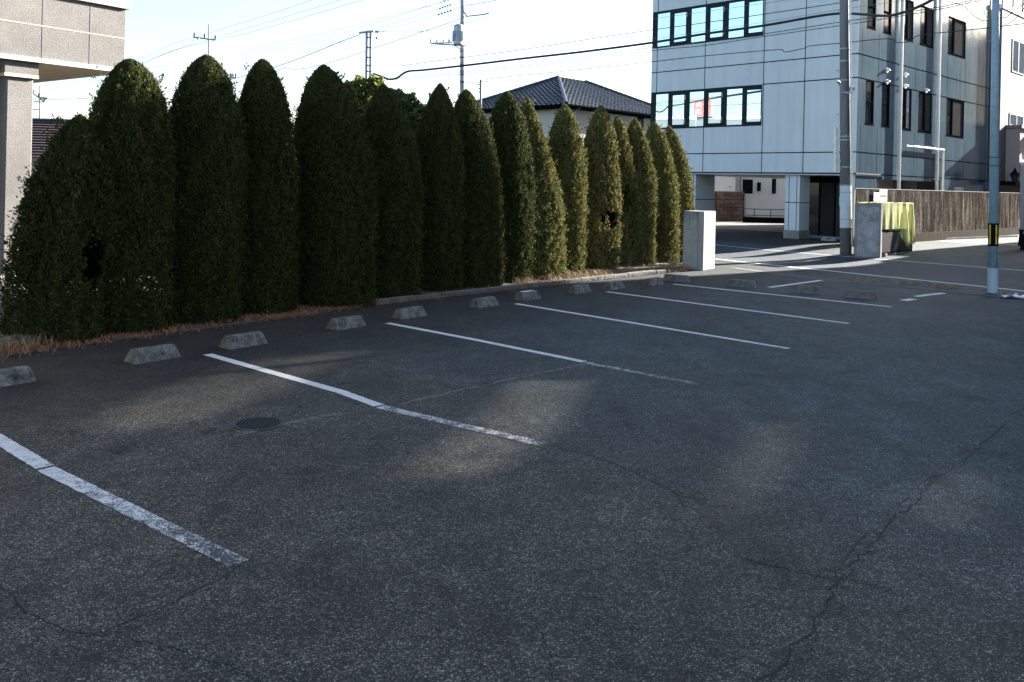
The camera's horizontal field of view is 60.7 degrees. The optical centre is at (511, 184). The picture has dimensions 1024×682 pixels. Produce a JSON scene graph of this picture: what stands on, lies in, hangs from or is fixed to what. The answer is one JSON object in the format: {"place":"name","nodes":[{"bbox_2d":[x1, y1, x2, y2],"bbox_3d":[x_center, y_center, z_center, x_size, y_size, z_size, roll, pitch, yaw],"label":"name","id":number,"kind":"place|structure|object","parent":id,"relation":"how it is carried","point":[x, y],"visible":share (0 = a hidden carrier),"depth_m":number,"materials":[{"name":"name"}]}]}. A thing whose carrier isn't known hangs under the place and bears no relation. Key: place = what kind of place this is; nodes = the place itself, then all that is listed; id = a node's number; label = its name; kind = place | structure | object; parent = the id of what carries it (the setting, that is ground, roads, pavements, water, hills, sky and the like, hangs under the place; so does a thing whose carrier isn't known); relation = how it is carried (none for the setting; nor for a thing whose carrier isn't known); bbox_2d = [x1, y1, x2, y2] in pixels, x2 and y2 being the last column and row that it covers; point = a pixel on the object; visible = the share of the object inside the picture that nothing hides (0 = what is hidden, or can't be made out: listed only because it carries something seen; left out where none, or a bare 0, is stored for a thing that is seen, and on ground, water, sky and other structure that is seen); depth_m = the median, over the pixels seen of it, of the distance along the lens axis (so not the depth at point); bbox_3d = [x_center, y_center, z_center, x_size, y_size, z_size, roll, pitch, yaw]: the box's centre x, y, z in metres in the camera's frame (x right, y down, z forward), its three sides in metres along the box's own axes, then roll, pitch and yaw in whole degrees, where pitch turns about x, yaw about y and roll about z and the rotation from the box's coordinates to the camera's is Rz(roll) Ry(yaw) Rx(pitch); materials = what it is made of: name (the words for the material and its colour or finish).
{"place":"outdoors","nodes":[
{"label":"outdoors","id":0,"kind":"place"},
{"bbox_2d":[31,118,68,172],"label":"brown roof house","id":1,"kind":"structure","parent":0,"point":[40,126],"depth_m":49.92,"materials":[{"name":"tile"}]},
{"bbox_2d":[0,228,1023,681],"bbox_3d":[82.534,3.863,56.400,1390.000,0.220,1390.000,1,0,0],"label":"ground","id":2,"kind":"structure","parent":0,"point":[754,432],"depth_m":5.96,"materials":[{"name":"asphalt"}]},
{"bbox_2d":[0,365,35,386],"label":"wheel stop","id":3,"kind":"object","parent":2,"relation":"on","point":[16,375],"visible":1,"depth_m":8.72,"materials":[{"name":"concrete"}]},
{"bbox_2d":[0,434,53,468],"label":"parking line","id":4,"kind":"object","parent":2,"relation":"on","point":[26,455],"visible":1,"depth_m":6.54,"materials":[{"name":"white paint"}]},
{"bbox_2d":[33,86,48,117],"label":"power pole","id":5,"kind":"object","parent":2,"relation":"on","point":[39,97],"visible":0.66,"depth_m":79.95,"materials":[{"name":"metal"}]},
{"bbox_2d":[0,563,243,635],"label":"crack","id":6,"kind":"object","parent":2,"relation":"on","point":[15,600],"visible":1,"depth_m":4.22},
{"bbox_2d":[38,466,247,566],"bbox_3d":[-2.403,2.043,5.490,2.340,0.001,0.129,1,0,39],"label":"parking line","id":7,"kind":"object","parent":2,"relation":"on","point":[220,554],"visible":1,"depth_m":5.35,"materials":[{"name":"white paint"}]},
{"bbox_2d":[124,343,180,363],"bbox_3d":[-4.125,1.934,10.033,0.250,0.145,0.575,1,0,37],"label":"wheel stop","id":8,"kind":"object","parent":2,"relation":"on","point":[150,353],"visible":1,"depth_m":9.94,"materials":[{"name":"concrete"}]},
{"bbox_2d":[132,639,263,681],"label":"crack","id":9,"kind":"object","parent":2,"relation":"on","point":[191,655],"visible":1,"depth_m":3.85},
{"bbox_2d":[192,24,215,54],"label":"power pole","id":10,"kind":"object","parent":2,"relation":"on","point":[208,38],"visible":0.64,"depth_m":69.95,"materials":[{"name":"metal"}]},
{"bbox_2d":[218,331,267,348],"bbox_3d":[-3.380,1.951,10.994,0.250,0.145,0.575,1,0,37],"label":"wheel stop","id":11,"kind":"object","parent":2,"relation":"on","point":[241,340],"visible":1,"depth_m":10.90,"materials":[{"name":"concrete"}]},
{"bbox_2d":[232,417,283,429],"bbox_3d":[-2.170,2.041,7.477,0.430,0.009,0.430,1,0,0],"label":"drain grate","id":12,"kind":"object","parent":2,"relation":"on","point":[256,423],"visible":1,"depth_m":7.45,"materials":[{"name":"metal"}]},
{"bbox_2d":[205,354,382,405],"bbox_3d":[-2.409,2.043,9.294,3.228,0.001,0.176,1,0,43],"label":"parking line","id":13,"kind":"object","parent":2,"relation":"on","point":[340,391],"visible":1,"depth_m":9.12,"materials":[{"name":"white paint"}]},
{"bbox_2d":[0,262,692,356],"bbox_3d":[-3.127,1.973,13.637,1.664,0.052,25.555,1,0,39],"label":"dead grass","id":14,"kind":"structure","parent":2,"relation":"on","point":[305,311],"depth_m":12.94,"materials":[{"name":"brown plant"}]},
{"bbox_2d":[0,108,125,343],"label":"cypress tree","id":15,"kind":"object","parent":14,"relation":"on","point":[63,206],"visible":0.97,"depth_m":10.76,"materials":[{"name":"green plant"}]},
{"bbox_2d":[0,326,126,361],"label":"dead weeds","id":16,"kind":"object","parent":14,"relation":"on","point":[28,346],"visible":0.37,"depth_m":10.39,"materials":[{"name":"brown plant"}]},
{"bbox_2d":[72,58,187,333],"bbox_3d":[-5.217,0.140,11.923,1.479,3.734,1.478,1,0,-37],"label":"cypress tree","id":17,"kind":"object","parent":14,"relation":"on","point":[133,125],"visible":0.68,"depth_m":11.53,"materials":[{"name":"green plant"}]},
{"bbox_2d":[155,54,251,324],"bbox_3d":[-4.520,0.051,12.829,1.352,3.943,1.388,1,0,0],"label":"cypress tree","id":18,"kind":"object","parent":14,"relation":"on","point":[208,277],"visible":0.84,"depth_m":12.42,"materials":[{"name":"green plant"}]},
{"bbox_2d":[233,58,302,315],"bbox_3d":[-3.891,0.029,13.688,1.211,4.016,1.193,1,0,0],"label":"cypress tree","id":19,"kind":"object","parent":14,"relation":"on","point":[271,263],"visible":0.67,"depth_m":13.33,"materials":[{"name":"green plant"}]},
{"bbox_2d":[291,64,384,308],"bbox_3d":[-3.022,0.005,14.846,1.733,4.108,1.776,1,0,0],"label":"cypress tree","id":20,"kind":"object","parent":14,"relation":"on","point":[337,208],"visible":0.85,"depth_m":14.33,"materials":[{"name":"green plant"}]},
{"bbox_2d":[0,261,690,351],"bbox_3d":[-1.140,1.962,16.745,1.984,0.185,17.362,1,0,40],"label":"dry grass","id":21,"kind":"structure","parent":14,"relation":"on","point":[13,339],"depth_m":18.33,"materials":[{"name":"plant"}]},
{"bbox_2d":[363,83,427,298],"bbox_3d":[-2.211,0.114,15.921,1.412,3.922,1.442,1,0,36],"label":"cypress tree","id":22,"kind":"object","parent":14,"relation":"on","point":[401,234],"visible":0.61,"depth_m":15.51,"materials":[{"name":"green plant"}]},
{"bbox_2d":[413,83,468,291],"bbox_3d":[-1.445,0.058,16.944,1.303,4.069,1.296,1,0,0],"label":"cypress tree","id":23,"kind":"object","parent":14,"relation":"on","point":[438,140],"visible":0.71,"depth_m":16.56,"materials":[{"name":"green plant"}]},
{"bbox_2d":[454,88,507,287],"bbox_3d":[-0.815,0.076,17.791,1.538,4.061,1.542,1,0,0],"label":"cypress tree","id":24,"kind":"object","parent":14,"relation":"on","point":[483,228],"visible":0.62,"depth_m":17.36,"materials":[{"name":"green plant"}]},
{"bbox_2d":[488,90,539,282],"bbox_3d":[-0.092,0.054,18.763,1.426,4.154,1.458,1,0,0],"label":"cypress tree","id":25,"kind":"object","parent":14,"relation":"on","point":[512,138],"visible":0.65,"depth_m":18.34,"materials":[{"name":"green plant"}]},
{"bbox_2d":[521,95,570,278],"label":"cypress tree","id":26,"kind":"object","parent":14,"relation":"on","point":[550,245],"visible":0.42,"depth_m":19.21,"materials":[{"name":"green plant"}]},
{"bbox_2d":[547,104,589,273],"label":"cypress tree","id":27,"kind":"object","parent":14,"relation":"on","point":[566,145],"visible":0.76,"depth_m":20.25,"materials":[{"name":"green plant"}]},
{"bbox_2d":[583,105,624,268],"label":"cypress tree","id":28,"kind":"object","parent":14,"relation":"on","point":[603,217],"visible":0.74,"depth_m":21.52,"materials":[{"name":"green plant"}]},
{"bbox_2d":[611,115,643,265],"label":"cypress tree","id":29,"kind":"object","parent":14,"relation":"on","point":[629,241],"visible":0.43,"depth_m":22.64,"materials":[{"name":"green plant"}]},
{"bbox_2d":[621,118,659,264],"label":"cypress tree","id":30,"kind":"object","parent":14,"relation":"on","point":[646,171],"visible":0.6,"depth_m":23.10,"materials":[{"name":"green plant"}]},
{"bbox_2d":[326,315,366,329],"bbox_3d":[-2.373,1.974,12.525,0.250,0.145,0.575,1,0,37],"label":"wheel stop","id":31,"kind":"object","parent":2,"relation":"on","point":[346,322],"visible":1,"depth_m":12.41,"materials":[{"name":"concrete"}]},
{"bbox_2d":[345,74,385,117],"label":"broadleaf tree","id":32,"kind":"object","parent":2,"relation":"on","point":[363,93],"visible":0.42,"depth_m":19.28,"materials":[{"name":"green plant"}]},
{"bbox_2d":[359,30,378,78],"bbox_3d":[-6.303,-2.370,37.953,0.857,8.655,0.205,1,0,0],"label":"twin post","id":33,"kind":"object","parent":2,"relation":"on","point":[366,52],"visible":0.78,"depth_m":37.95,"materials":[{"name":"metal"}]},
{"bbox_2d":[373,0,933,79],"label":"thick cable","id":34,"kind":"object","parent":33,"relation":"attached to","point":[737,29],"visible":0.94,"depth_m":30.83,"materials":[{"name":"rubber"}]},
{"bbox_2d":[389,87,426,136],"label":"broadleaf tree","id":35,"kind":"object","parent":2,"relation":"on","point":[415,108],"visible":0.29,"depth_m":27.70,"materials":[{"name":"green plant"}]},
{"bbox_2d":[391,306,426,319],"bbox_3d":[-1.599,1.992,13.625,0.250,0.145,0.575,1,0,37],"label":"wheel stop","id":36,"kind":"object","parent":2,"relation":"on","point":[409,312],"visible":1,"depth_m":13.51,"materials":[{"name":"concrete"}]},
{"bbox_2d":[430,0,488,92],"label":"transformer pole","id":37,"kind":"object","parent":2,"relation":"on","point":[458,35],"visible":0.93,"depth_m":41.77,"materials":[{"name":"concrete"}]},
{"bbox_2d":[276,19,459,71],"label":"power line","id":38,"kind":"object","parent":37,"relation":"attached to","point":[364,51],"visible":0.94,"depth_m":43.47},
{"bbox_2d":[286,0,785,83],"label":"power cable","id":39,"kind":"object","parent":37,"relation":"attached to","point":[570,33],"visible":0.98,"depth_m":33.98,"materials":[{"name":"metal"}]},
{"bbox_2d":[376,405,546,445],"bbox_3d":[-0.488,2.087,7.607,1.825,0.001,0.121,1,0,36],"label":"parking line","id":40,"kind":"object","parent":2,"relation":"on","point":[475,428],"visible":1,"depth_m":7.54,"materials":[{"name":"white paint"}]},
{"bbox_2d":[468,296,498,307],"bbox_3d":[-0.487,2.017,15.029,0.250,0.145,0.575,1,0,37],"label":"wheel stop","id":41,"kind":"object","parent":2,"relation":"on","point":[482,302],"visible":1,"depth_m":14.90,"materials":[{"name":"concrete"}]},
{"bbox_2d":[385,323,585,361],"bbox_3d":[-0.477,2.087,11.699,3.709,0.001,0.146,1,0,43],"label":"parking line","id":42,"kind":"object","parent":2,"relation":"on","point":[533,351],"visible":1,"depth_m":11.49,"materials":[{"name":"white paint"}]},
{"bbox_2d":[401,364,582,403],"bbox_3d":[-0.073,2.097,9.310,0.216,0.001,2.903,1,0,42],"label":"crack","id":43,"kind":"object","parent":2,"relation":"on","point":[493,383],"visible":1,"depth_m":9.28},
{"bbox_2d":[0,266,1013,681],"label":"loose pebbles","id":44,"kind":"object","parent":2,"relation":"on","point":[480,556],"visible":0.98,"depth_m":4.64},
{"bbox_2d":[360,268,679,305],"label":"kerb","id":45,"kind":"structure","parent":2,"relation":"on","point":[487,289],"depth_m":17.38,"materials":[{"name":"concrete"}]},
{"bbox_2d":[513,290,540,300],"bbox_3d":[0.282,2.031,16.041,0.250,0.151,0.575,1,0,37],"label":"wheel stop","id":46,"kind":"object","parent":2,"relation":"on","point":[527,295],"visible":1,"depth_m":15.91,"materials":[{"name":"concrete"}]},
{"bbox_2d":[476,75,650,143],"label":"tiled roof house","id":47,"kind":"structure","parent":2,"relation":"on","point":[583,99],"depth_m":44.91,"materials":[{"name":"beige"}]},
{"bbox_2d":[236,344,904,580],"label":"straw litter","id":48,"kind":"object","parent":2,"relation":"on","point":[555,448],"visible":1,"depth_m":7.56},
{"bbox_2d":[567,284,591,293],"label":"wheel stop","id":49,"kind":"object","parent":2,"relation":"on","point":[579,289],"visible":1,"depth_m":17.11,"materials":[{"name":"concrete"}]},
{"bbox_2d":[602,281,624,289],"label":"wheel stop","id":50,"kind":"object","parent":2,"relation":"on","point":[614,285],"visible":1,"depth_m":17.84,"materials":[{"name":"concrete"}]},
{"bbox_2d":[549,444,683,529],"bbox_3d":[0.804,2.117,6.300,0.563,0.001,1.818,1,0,-24],"label":"crack","id":51,"kind":"object","parent":2,"relation":"on","point":[630,471],"visible":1,"depth_m":6.39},
{"bbox_2d":[585,362,700,384],"bbox_3d":[1.444,2.131,9.875,1.514,0.001,0.106,1,0,42],"label":"parking line","id":52,"kind":"object","parent":2,"relation":"on","point":[653,375],"visible":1,"depth_m":9.84,"materials":[{"name":"white paint"}]},
{"bbox_2d":[517,303,787,348],"bbox_3d":[1.875,2.140,13.492,0.117,0.001,5.210,1,0,-44],"label":"parking line","id":53,"kind":"object","parent":2,"relation":"on","point":[657,326],"visible":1,"depth_m":13.11,"materials":[{"name":"white paint"}]},
{"bbox_2d":[642,277,663,285],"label":"wheel stop","id":54,"kind":"object","parent":2,"relation":"on","point":[653,281],"visible":1,"depth_m":18.77,"materials":[{"name":"concrete"}]},
{"bbox_2d":[645,122,681,263],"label":"cypress tree","id":55,"kind":"object","parent":2,"relation":"on","point":[667,235],"visible":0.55,"depth_m":24.04,"materials":[{"name":"green plant"}]},
{"bbox_2d":[662,274,689,281],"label":"wheel stop","id":56,"kind":"object","parent":2,"relation":"on","point":[675,278],"visible":1,"depth_m":19.64,"materials":[{"name":"grey concrete"}]},
{"bbox_2d":[663,125,697,261],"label":"cypress tree","id":57,"kind":"object","parent":2,"relation":"on","point":[685,180],"visible":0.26,"depth_m":25.00,"materials":[{"name":"green plant"}]},
{"bbox_2d":[682,210,715,270],"bbox_3d":[4.882,1.451,22.808,0.583,1.520,0.740,1,0,37],"label":"gatepost","id":58,"kind":"object","parent":2,"relation":"on","point":[698,240],"visible":0.94,"depth_m":22.55,"materials":[{"name":"concrete"}]},
{"bbox_2d":[608,291,847,323],"bbox_3d":[3.632,2.180,15.681,4.926,0.001,0.116,1,0,45],"label":"parking line","id":59,"kind":"object","parent":2,"relation":"on","point":[732,308],"visible":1,"depth_m":15.39,"materials":[{"name":"white paint"}]},
{"bbox_2d":[728,279,756,287],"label":"wheel stop","id":60,"kind":"object","parent":2,"relation":"on","point":[742,283],"visible":1,"depth_m":18.85,"materials":[{"name":"grey concrete"}]},
{"bbox_2d":[714,176,784,217],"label":"white house","id":61,"kind":"structure","parent":2,"relation":"on","point":[764,193],"depth_m":58.11,"materials":[{"name":"paint"}]},
{"bbox_2d":[742,179,752,193],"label":"window","id":62,"kind":"structure","parent":61,"relation":"in","point":[747,184],"depth_m":56.99,"materials":[{"name":"glass"}]},
{"bbox_2d":[674,284,891,306],"bbox_3d":[5.255,2.217,17.576,4.563,0.001,0.117,1,0,41],"label":"parking line","id":63,"kind":"object","parent":2,"relation":"on","point":[785,295],"visible":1,"depth_m":17.33,"materials":[{"name":"white paint"}]},
{"bbox_2d":[792,285,822,293],"bbox_3d":[6.109,2.167,18.047,0.580,0.145,0.250,1,0,28],"label":"wheel stop","id":64,"kind":"object","parent":2,"relation":"on","point":[807,289],"visible":1,"depth_m":17.96,"materials":[{"name":"grey concrete"}]},
{"bbox_2d":[650,0,990,239],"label":"office building","id":65,"kind":"structure","parent":2,"relation":"on","point":[920,108],"depth_m":35.80,"materials":[{"name":"grey metal"}]},
{"bbox_2d":[865,80,873,125],"bbox_3d":[13.538,-3.103,33.153,0.745,1.698,0.111,1,0,-44],"label":"window","id":66,"kind":"structure","parent":65,"relation":"in","point":[869,112],"depth_m":33.23,"materials":[{"name":"glass"}]},
{"bbox_2d":[867,0,875,29],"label":"window","id":67,"kind":"structure","parent":65,"relation":"in","point":[872,8],"depth_m":33.22,"materials":[{"name":"glass"}]},
{"bbox_2d":[881,83,889,127],"bbox_3d":[14.560,-3.079,34.134,0.737,1.698,0.111,1,0,-44],"label":"window","id":68,"kind":"structure","parent":65,"relation":"in","point":[885,88],"depth_m":34.22,"materials":[{"name":"glass"}]},
{"bbox_2d":[883,0,891,34],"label":"window","id":69,"kind":"structure","parent":65,"relation":"in","point":[887,6],"depth_m":34.22,"materials":[{"name":"glass"}]},
{"bbox_2d":[902,88,911,130],"bbox_3d":[15.962,-3.048,35.481,1.105,1.698,0.111,1,0,-44],"label":"window","id":70,"kind":"structure","parent":65,"relation":"in","point":[906,93],"depth_m":35.59,"materials":[{"name":"glass"}]},
{"bbox_2d":[904,0,913,41],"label":"window","id":71,"kind":"structure","parent":65,"relation":"in","point":[908,19],"depth_m":35.59,"materials":[{"name":"glass"}]},
{"bbox_2d":[918,91,931,133],"bbox_3d":[17.375,-3.016,36.837,1.420,1.698,0.111,1,0,-44],"label":"window","id":72,"kind":"structure","parent":65,"relation":"in","point":[925,100],"depth_m":36.82,"materials":[{"name":"glass"}]},
{"bbox_2d":[920,6,933,48],"bbox_3d":[17.457,-6.631,36.837,1.420,1.670,0.111,1,0,-44],"label":"window","id":73,"kind":"structure","parent":65,"relation":"in","point":[927,18],"depth_m":36.82,"materials":[{"name":"glass"}]},
{"bbox_2d":[946,98,963,138],"bbox_3d":[19.863,-2.959,39.225,2.144,1.698,0.111,1,0,-44],"label":"window","id":74,"kind":"structure","parent":65,"relation":"in","point":[955,108],"depth_m":39.29,"materials":[{"name":"glass"}]},
{"bbox_2d":[948,16,965,58],"bbox_3d":[19.945,-6.574,39.225,2.144,1.670,0.111,1,0,-44],"label":"window","id":75,"kind":"structure","parent":65,"relation":"in","point":[956,40],"depth_m":39.27,"materials":[{"name":"glass"}]},
{"bbox_2d":[833,0,854,254],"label":"utility pole","id":76,"kind":"object","parent":2,"relation":"on","point":[846,167],"visible":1,"depth_m":27.52,"materials":[{"name":"concrete"}]},
{"bbox_2d":[401,0,856,65],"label":"power cable","id":77,"kind":"object","parent":76,"relation":"attached to","point":[634,32],"visible":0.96,"depth_m":31.50,"materials":[{"name":"rubber"}]},
{"bbox_2d":[441,0,904,64],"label":"power cable","id":78,"kind":"object","parent":76,"relation":"attached to","point":[677,35],"visible":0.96,"depth_m":31.36,"materials":[{"name":"metal"}]},
{"bbox_2d":[845,290,877,299],"bbox_3d":[6.936,2.185,17.330,0.580,0.145,0.250,1,0,28],"label":"wheel stop","id":79,"kind":"object","parent":2,"relation":"on","point":[859,294],"visible":1,"depth_m":17.25,"materials":[{"name":"grey concrete"}]},
{"bbox_2d":[733,268,1023,299],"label":"gutter","id":80,"kind":"object","parent":2,"relation":"on","point":[879,284],"visible":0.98,"depth_m":19.86,"materials":[{"name":"concrete"}]},
{"bbox_2d":[755,406,1023,680],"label":"crack","id":81,"kind":"object","parent":2,"relation":"on","point":[775,671],"visible":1,"depth_m":5.03,"materials":[{"name":"asphalt"}]},
{"bbox_2d":[844,276,1023,296],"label":"gutter grass","id":82,"kind":"structure","parent":2,"relation":"on","point":[934,285],"depth_m":19.77,"materials":[{"name":"plant"}]},
{"bbox_2d":[851,188,1019,246],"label":"streaked wall","id":83,"kind":"structure","parent":2,"relation":"on","point":[940,215],"depth_m":36.30,"materials":[{"name":"concrete"}]},
{"bbox_2d":[879,189,886,201],"bbox_3d":[13.447,0.404,31.643,0.638,0.447,0.023,1,0,-44],"label":"notice board","id":84,"kind":"object","parent":83,"relation":"attached to","point":[882,195],"visible":1,"depth_m":31.61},
{"bbox_2d":[917,0,1023,215],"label":"grey siding building","id":85,"kind":"structure","parent":2,"relation":"on","point":[1011,102],"depth_m":42.88,"materials":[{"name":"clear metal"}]},
{"bbox_2d":[1009,113,1023,124],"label":"window","id":86,"kind":"structure","parent":85,"relation":"in","point":[1014,119],"depth_m":43.88,"materials":[{"name":"white glass"}]},
{"bbox_2d":[1012,38,1023,74],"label":"window","id":87,"kind":"structure","parent":85,"relation":"in","point":[1017,46],"depth_m":43.95,"materials":[{"name":"white glass"}]},
{"bbox_2d":[987,0,1003,292],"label":"blue pole","id":88,"kind":"object","parent":2,"relation":"on","point":[993,245],"visible":0.94,"depth_m":18.74,"materials":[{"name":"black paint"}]},
{"bbox_2d":[1018,165,1023,249],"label":"iron gatepost","id":89,"kind":"object","parent":2,"relation":"on","point":[1021,232],"visible":1,"depth_m":30.54,"materials":[{"name":"metal"}]},
{"bbox_2d":[32,0,1020,122],"label":"sky","id":90,"kind":"structure","parent":0,"point":[151,26],"materials":[{"name":"white"}]},
{"bbox_2d":[396,0,980,79],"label":"lashed cable","id":91,"kind":"object","parent":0,"point":[702,45],"visible":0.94,"depth_m":30.61,"materials":[{"name":"rubber"}]},
{"bbox_2d":[400,0,971,77],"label":"lashed cable","id":92,"kind":"object","parent":91,"relation":"on","point":[683,44],"visible":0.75,"depth_m":30.96,"materials":[{"name":"rubber"}]},
{"bbox_2d":[461,23,1023,82],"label":"service cable","id":93,"kind":"object","parent":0,"point":[749,51],"visible":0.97,"depth_m":30.09,"materials":[{"name":"rubber"}]},
{"bbox_2d":[715,221,1018,245],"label":"back car park","id":94,"kind":"structure","parent":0,"point":[779,227],"depth_m":42.02,"materials":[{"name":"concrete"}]},
{"bbox_2d":[714,191,744,221],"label":"block wall","id":95,"kind":"structure","parent":94,"relation":"on","point":[722,200],"depth_m":51.00,"materials":[{"name":"brick"}]},
{"bbox_2d":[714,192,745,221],"bbox_3d":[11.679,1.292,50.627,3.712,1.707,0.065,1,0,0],"label":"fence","id":96,"kind":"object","parent":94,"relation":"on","point":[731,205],"visible":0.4,"depth_m":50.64,"materials":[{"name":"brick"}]},
{"bbox_2d":[743,209,784,222],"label":"steel railing","id":97,"kind":"object","parent":94,"relation":"on","point":[754,219],"visible":0.66,"depth_m":50.00,"materials":[{"name":"metal"}]},
{"bbox_2d":[715,240,1023,293],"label":"road","id":98,"kind":"structure","parent":0,"point":[965,273],"depth_m":24.57,"materials":[{"name":"asphalt"}]},
{"bbox_2d":[854,203,882,257],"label":"upright slab","id":99,"kind":"structure","parent":98,"relation":"on","point":[868,231],"depth_m":26.86,"materials":[{"name":"concrete"}]},
{"bbox_2d":[719,259,1022,290],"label":"road edge line","id":100,"kind":"object","parent":98,"relation":"on","point":[875,275],"visible":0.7,"depth_m":22.04,"materials":[{"name":"white paint"}]},
{"bbox_2d":[720,245,1023,270],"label":"road edge line","id":101,"kind":"object","parent":98,"relation":"on","point":[873,258],"visible":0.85,"depth_m":26.45,"materials":[{"name":"white paint"}]},
{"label":"paver pavement","id":102,"kind":"structure","parent":0,"visible":0},
{"bbox_2d":[854,203,911,253],"bbox_3d":[11.831,1.461,27.775,2.390,1.690,0.840,1,0,-44],"label":"refuse cage","id":103,"kind":"object","parent":102,"relation":"on","point":[893,241],"visible":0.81,"depth_m":27.32,"materials":[{"name":"black paint"}]},
{"bbox_2d":[859,202,914,246],"bbox_3d":[11.961,1.332,27.761,2.553,1.548,0.957,1,0,-44],"label":"safety net","id":104,"kind":"object","parent":103,"relation":"on","point":[899,215],"visible":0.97,"depth_m":27.61,"materials":[{"name":"fabric"}]},
{"bbox_2d":[946,235,1017,239],"bbox_3d":[20.125,2.292,37.592,7.417,0.090,0.053,1,0,-37],"label":"pavement step","id":105,"kind":"object","parent":102,"relation":"on","point":[956,238],"visible":0.79,"depth_m":37.34,"materials":[{"name":"concrete"}]},
{"label":"gravel yard","id":106,"kind":"structure","parent":0,"visible":0},
{"bbox_2d":[0,0,129,302],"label":"pebble faced building","id":107,"kind":"structure","parent":106,"relation":"on","point":[47,40],"depth_m":14.17,"materials":[{"name":"stone"}]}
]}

